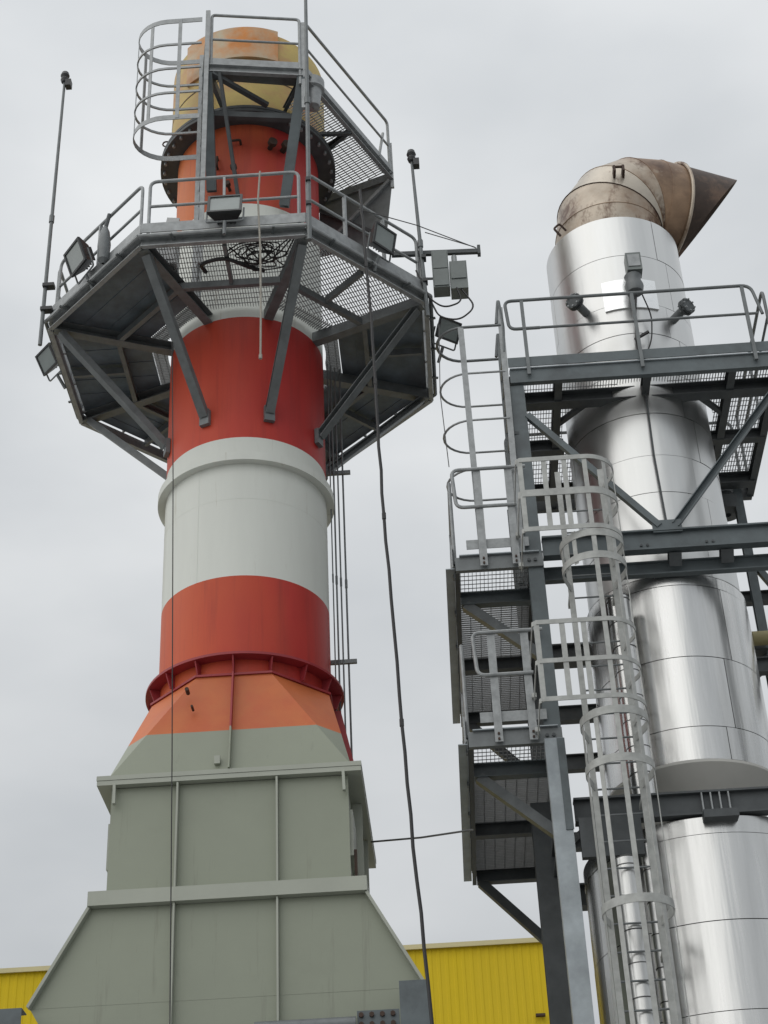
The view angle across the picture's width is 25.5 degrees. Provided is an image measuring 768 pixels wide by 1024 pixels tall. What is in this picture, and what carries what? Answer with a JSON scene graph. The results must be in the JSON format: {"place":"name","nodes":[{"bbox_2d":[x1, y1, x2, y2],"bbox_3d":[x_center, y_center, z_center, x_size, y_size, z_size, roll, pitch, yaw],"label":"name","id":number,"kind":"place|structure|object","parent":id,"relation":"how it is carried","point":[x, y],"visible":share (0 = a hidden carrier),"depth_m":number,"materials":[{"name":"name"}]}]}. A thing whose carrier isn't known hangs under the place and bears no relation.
{"place":"outdoors","nodes":[
{"label":"outdoors","id":0,"kind":"place"},
{"bbox_2d":[0,938,549,1023],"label":"yellow building","id":1,"kind":"structure","parent":0,"point":[501,981],"depth_m":45.38,"materials":[{"name":"yellow metal"}]},
{"bbox_2d":[0,0,767,1023],"label":"sky","id":2,"kind":"structure","parent":0,"point":[503,106],"materials":[{"name":"grey"}]},
{"label":"ground","id":3,"kind":"structure","parent":0,"visible":0},
{"bbox_2d":[0,979,429,1023],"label":"chimney support frame","id":4,"kind":"object","parent":3,"relation":"on","point":[414,1008],"visible":0.98,"depth_m":16.03,"materials":[{"name":"grey metal"}]},
{"bbox_2d":[26,27,423,1023],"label":"banded chimney","id":5,"kind":"object","parent":4,"relation":"on","point":[248,823],"visible":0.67,"depth_m":18.22,"materials":[{"name":"red paint"}]},
{"bbox_2d":[133,10,210,299],"bbox_3d":[-2.826,-4.776,22.627,1.062,4.690,0.771,-4,-34,1],"label":"caged ladder","id":6,"kind":"object","parent":5,"relation":"attached to","point":[199,157],"visible":0.93,"depth_m":23.06,"materials":[{"name":"metal"}]},
{"bbox_2d":[44,171,437,480],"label":"octagonal platform","id":7,"kind":"structure","parent":5,"relation":"attached to","point":[105,343],"depth_m":21.59,"materials":[{"name":"metal"}]},
{"bbox_2d":[35,344,66,388],"bbox_3d":[-4.379,-1.911,22.715,0.202,0.610,0.406,-12,-19,-48],"label":"floodlight","id":8,"kind":"object","parent":7,"relation":"attached to","point":[45,357],"visible":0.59,"depth_m":22.67,"materials":[{"name":"grey glass"}]},
{"bbox_2d":[38,71,71,345],"bbox_3d":[-4.409,-4.189,22.821,0.185,5.020,0.130,-4,-34,1],"label":"lamp mast","id":9,"kind":"object","parent":7,"relation":"attached to","point":[66,81],"visible":1,"depth_m":22.54,"materials":[{"name":"metal"}]},
{"bbox_2d":[63,237,95,288],"bbox_3d":[-3.728,-3.045,21.222,0.224,0.654,0.448,-3,-26,-42],"label":"floodlight","id":10,"kind":"object","parent":7,"relation":"attached to","point":[79,257],"visible":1,"depth_m":21.19,"materials":[{"name":"grey glass"}]},
{"bbox_2d":[97,213,110,264],"bbox_3d":[-3.482,-3.404,21.188,0.170,0.825,0.170,-4,-34,1],"label":"wrapped antenna","id":11,"kind":"object","parent":7,"relation":"on","point":[103,247],"visible":1,"depth_m":21.06,"materials":[{"name":"plastic"}]},
{"bbox_2d":[169,342,173,1023],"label":"guy wire","id":12,"kind":"object","parent":7,"relation":"hanging from","point":[172,699],"visible":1,"depth_m":17.93,"materials":[{"name":"black metal"}]},
{"bbox_2d":[205,194,244,235],"bbox_3d":[-1.909,-3.532,20.448,0.469,0.675,0.235,-4,-48,1],"label":"floodlight","id":13,"kind":"object","parent":7,"relation":"attached to","point":[223,209],"visible":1,"depth_m":20.45,"materials":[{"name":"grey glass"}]},
{"bbox_2d":[200,257,264,273],"bbox_3d":[-1.868,-3.035,20.866,0.789,0.164,0.408,-4,-34,1],"label":"hose","id":14,"kind":"object","parent":7,"relation":"hanging from","point":[208,261],"visible":0.98,"depth_m":20.74,"materials":[{"name":"black rubber"}]},
{"bbox_2d":[257,171,261,359],"bbox_3d":[-1.464,-2.970,20.047,0.048,2.971,0.069,-19,-37,23],"label":"hanging rope","id":15,"kind":"object","parent":7,"relation":"hanging from","point":[260,350],"visible":1,"depth_m":19.96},
{"bbox_2d":[227,239,293,270],"bbox_3d":[-1.500,-3.139,20.722,0.892,0.166,0.480,-4,-34,1],"label":"cable coil","id":16,"kind":"object","parent":7,"relation":"hanging from","point":[254,252],"visible":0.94,"depth_m":20.68,"materials":[{"name":"black rubber"}]},
{"bbox_2d":[304,0,311,240],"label":"lamp mast","id":17,"kind":"object","parent":7,"relation":"attached to","point":[308,172],"visible":1,"depth_m":21.26,"materials":[{"name":"metal"}]},
{"bbox_2d":[367,221,396,271],"bbox_3d":[-0.074,-3.254,21.155,0.406,0.610,0.202,28,-30,-37],"label":"floodlight","id":18,"kind":"object","parent":7,"relation":"attached to","point":[381,238],"visible":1,"depth_m":21.14,"materials":[{"name":"grey glass"}]},
{"bbox_2d":[358,189,433,1023],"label":"power cable","id":19,"kind":"object","parent":7,"relation":"hanging from","point":[401,721],"visible":1,"depth_m":17.01,"materials":[{"name":"black rubber"}]},
{"bbox_2d":[407,149,429,316],"bbox_3d":[0.440,-3.674,22.158,0.165,2.941,0.130,-4,-34,1],"label":"lamp mast","id":20,"kind":"object","parent":7,"relation":"attached to","point":[413,161],"visible":1,"depth_m":22.12,"materials":[{"name":"metal"}]},
{"bbox_2d":[357,208,480,279],"bbox_3d":[0.369,-3.365,21.895,1.748,0.774,0.553,11,-36,-20],"label":"equipment arm","id":21,"kind":"object","parent":7,"relation":"attached to","point":[473,251],"visible":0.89,"depth_m":22.02},
{"bbox_2d":[431,250,450,297],"bbox_3d":[0.729,-3.067,21.845,0.210,0.620,0.215,-4,-34,1],"label":"junction box","id":22,"kind":"object","parent":21,"relation":"attached to","point":[440,274],"visible":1,"depth_m":21.72,"materials":[{"name":"grey metal"}]},
{"bbox_2d":[432,250,447,268],"bbox_3d":[0.718,-3.244,21.842,0.180,0.290,0.013,-4,-34,1],"label":"door","id":23,"kind":"structure","parent":22,"relation":"in","point":[439,257],"depth_m":21.83,"materials":[{"name":"grey metal"}]},
{"bbox_2d":[434,268,448,285],"bbox_3d":[0.730,-2.997,21.676,0.180,0.275,0.013,-4,-34,1],"label":"door","id":24,"kind":"structure","parent":22,"relation":"in","point":[440,275],"depth_m":21.67,"materials":[{"name":"grey metal"}]},
{"bbox_2d":[449,254,468,299],"bbox_3d":[0.955,-3.079,21.862,0.220,0.700,0.235,-4,-34,1],"label":"junction box","id":25,"kind":"object","parent":21,"relation":"attached to","point":[458,274],"visible":0.99,"depth_m":21.69,"materials":[{"name":"grey metal"}]},
{"bbox_2d":[415,270,461,306],"bbox_3d":[0.691,-2.850,21.584,0.564,0.694,0.059,-6,-34,4],"label":"cable","id":26,"kind":"object","parent":25,"relation":"hanging from","point":[459,301],"visible":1,"depth_m":21.45,"materials":[{"name":"black rubber"}]},
{"bbox_2d":[428,288,473,319],"bbox_3d":[0.837,-2.614,21.429,0.588,0.554,0.071,-4,-34,1],"label":"cable","id":27,"kind":"object","parent":25,"relation":"hanging from","point":[467,296],"visible":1,"depth_m":21.34,"materials":[{"name":"black rubber"}]},
{"bbox_2d":[431,316,461,362],"bbox_3d":[0.778,-2.239,22.341,0.384,0.588,0.190,17,-11,-27],"label":"floodlight","id":28,"kind":"object","parent":7,"relation":"attached to","point":[443,325],"visible":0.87,"depth_m":22.29,"materials":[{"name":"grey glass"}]},
{"bbox_2d":[202,14,393,256],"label":"platform","id":29,"kind":"structure","parent":5,"relation":"attached to","point":[376,194],"depth_m":23.45,"materials":[{"name":"metal"}]},
{"bbox_2d":[326,363,356,756],"bbox_3d":[-0.525,0.756,20.780,0.322,6.470,0.159,0,-34,-4],"label":"conduit bundle","id":30,"kind":"object","parent":5,"relation":"on","point":[343,661],"visible":0.78,"depth_m":20.86,"materials":[{"name":"metal"}]},
{"bbox_2d":[371,829,473,842],"bbox_3d":[0.388,3.433,18.020,0.024,0.439,1.596,24,-42,-34],"label":"span wire","id":31,"kind":"object","parent":5,"relation":"attached to","point":[461,831],"visible":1,"depth_m":17.94,"materials":[{"name":"grey metal"}]},
{"bbox_2d":[514,454,690,1023],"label":"front ladder","id":32,"kind":"object","parent":3,"relation":"on","point":[609,530],"visible":1,"depth_m":17.01,"materials":[{"name":"grey metal"}]},
{"bbox_2d":[615,854,653,1023],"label":"clad pipe","id":33,"kind":"object","parent":3,"relation":"on","point":[641,995],"visible":0.56,"depth_m":16.20,"materials":[{"name":"metal"}]},
{"bbox_2d":[507,385,767,1023],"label":"stack support frame","id":34,"kind":"object","parent":3,"relation":"on","point":[562,900],"visible":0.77,"depth_m":18.63,"materials":[{"name":"grey metal"}]},
{"bbox_2d":[446,464,543,760],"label":"side walkway","id":35,"kind":"structure","parent":34,"relation":"attached to","point":[465,607],"depth_m":19.59,"materials":[{"name":"metal"}]},
{"bbox_2d":[436,300,526,583],"bbox_3d":[1.159,-0.854,20.251,0.921,3.758,0.693,-4,-34,1],"label":"side ladder","id":36,"kind":"object","parent":35,"relation":"attached to","point":[501,359],"visible":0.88,"depth_m":20.39,"materials":[{"name":"metal"}]},
{"bbox_2d":[439,328,448,466],"bbox_3d":[0.707,-1.408,20.221,0.061,2.201,0.081,-27,-41,31],"label":"drop wire","id":37,"kind":"object","parent":36,"relation":"attached to","point":[440,396],"visible":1,"depth_m":20.16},
{"bbox_2d":[458,627,562,943],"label":"side walkway","id":38,"kind":"structure","parent":34,"relation":"attached to","point":[499,815],"depth_m":18.46,"materials":[{"name":"metal"}]},
{"bbox_2d":[606,593,656,793],"bbox_3d":[2.649,1.971,18.205,0.268,2.467,0.268,-4,-34,1],"label":"clad pipe","id":39,"kind":"object","parent":34,"relation":"attached to","point":[629,745],"visible":0.46,"depth_m":18.15,"materials":[{"name":"metal"}]},
{"bbox_2d":[503,284,767,521],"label":"stack platform","id":40,"kind":"structure","parent":34,"relation":"on","point":[645,368],"depth_m":20.67,"materials":[{"name":"grey metal"}]},
{"bbox_2d":[586,575,767,828],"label":"silencer drum","id":41,"kind":"object","parent":34,"relation":"on","point":[706,708],"visible":0.64,"depth_m":18.52,"materials":[{"name":"metal"}]},
{"bbox_2d":[547,157,739,610],"bbox_3d":[3.708,-1.818,22.100,2.869,7.412,2.357,-4,-34,1],"label":"exhaust stack","id":42,"kind":"object","parent":41,"relation":"on","point":[657,214],"visible":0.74,"depth_m":21.43,"materials":[{"name":"metal"}]},
{"bbox_2d":[624,252,652,359],"bbox_3d":[3.174,-2.421,21.044,0.261,1.800,0.407,-11,-35,12],"label":"gas analyser","id":43,"kind":"object","parent":42,"relation":"attached to","point":[633,269],"visible":0.67,"depth_m":21.23,"materials":[{"name":"metal"}]},
{"bbox_2d":[645,392,666,519],"bbox_3d":[3.214,-0.488,19.931,0.064,2.551,0.021,-4,-34,1],"label":"earth cable","id":44,"kind":"object","parent":42,"relation":"attached to","point":[659,484],"visible":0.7,"depth_m":20.04,"materials":[{"name":"black metal"}]},
{"bbox_2d":[751,630,767,645],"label":"yellow pipe","id":45,"kind":"object","parent":34,"relation":"attached to","point":[760,638],"visible":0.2,"depth_m":20.73,"materials":[{"name":"beige metal"}]},
{"bbox_2d":[641,841,670,1023],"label":"clad pipe","id":46,"kind":"object","parent":3,"relation":"on","point":[655,936],"visible":0.49,"depth_m":16.40,"materials":[{"name":"metal"}]},
{"bbox_2d":[583,815,767,1023],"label":"vessel","id":47,"kind":"object","parent":3,"relation":"on","point":[718,871],"visible":0.72,"depth_m":16.67,"materials":[{"name":"metal"}]}
]}

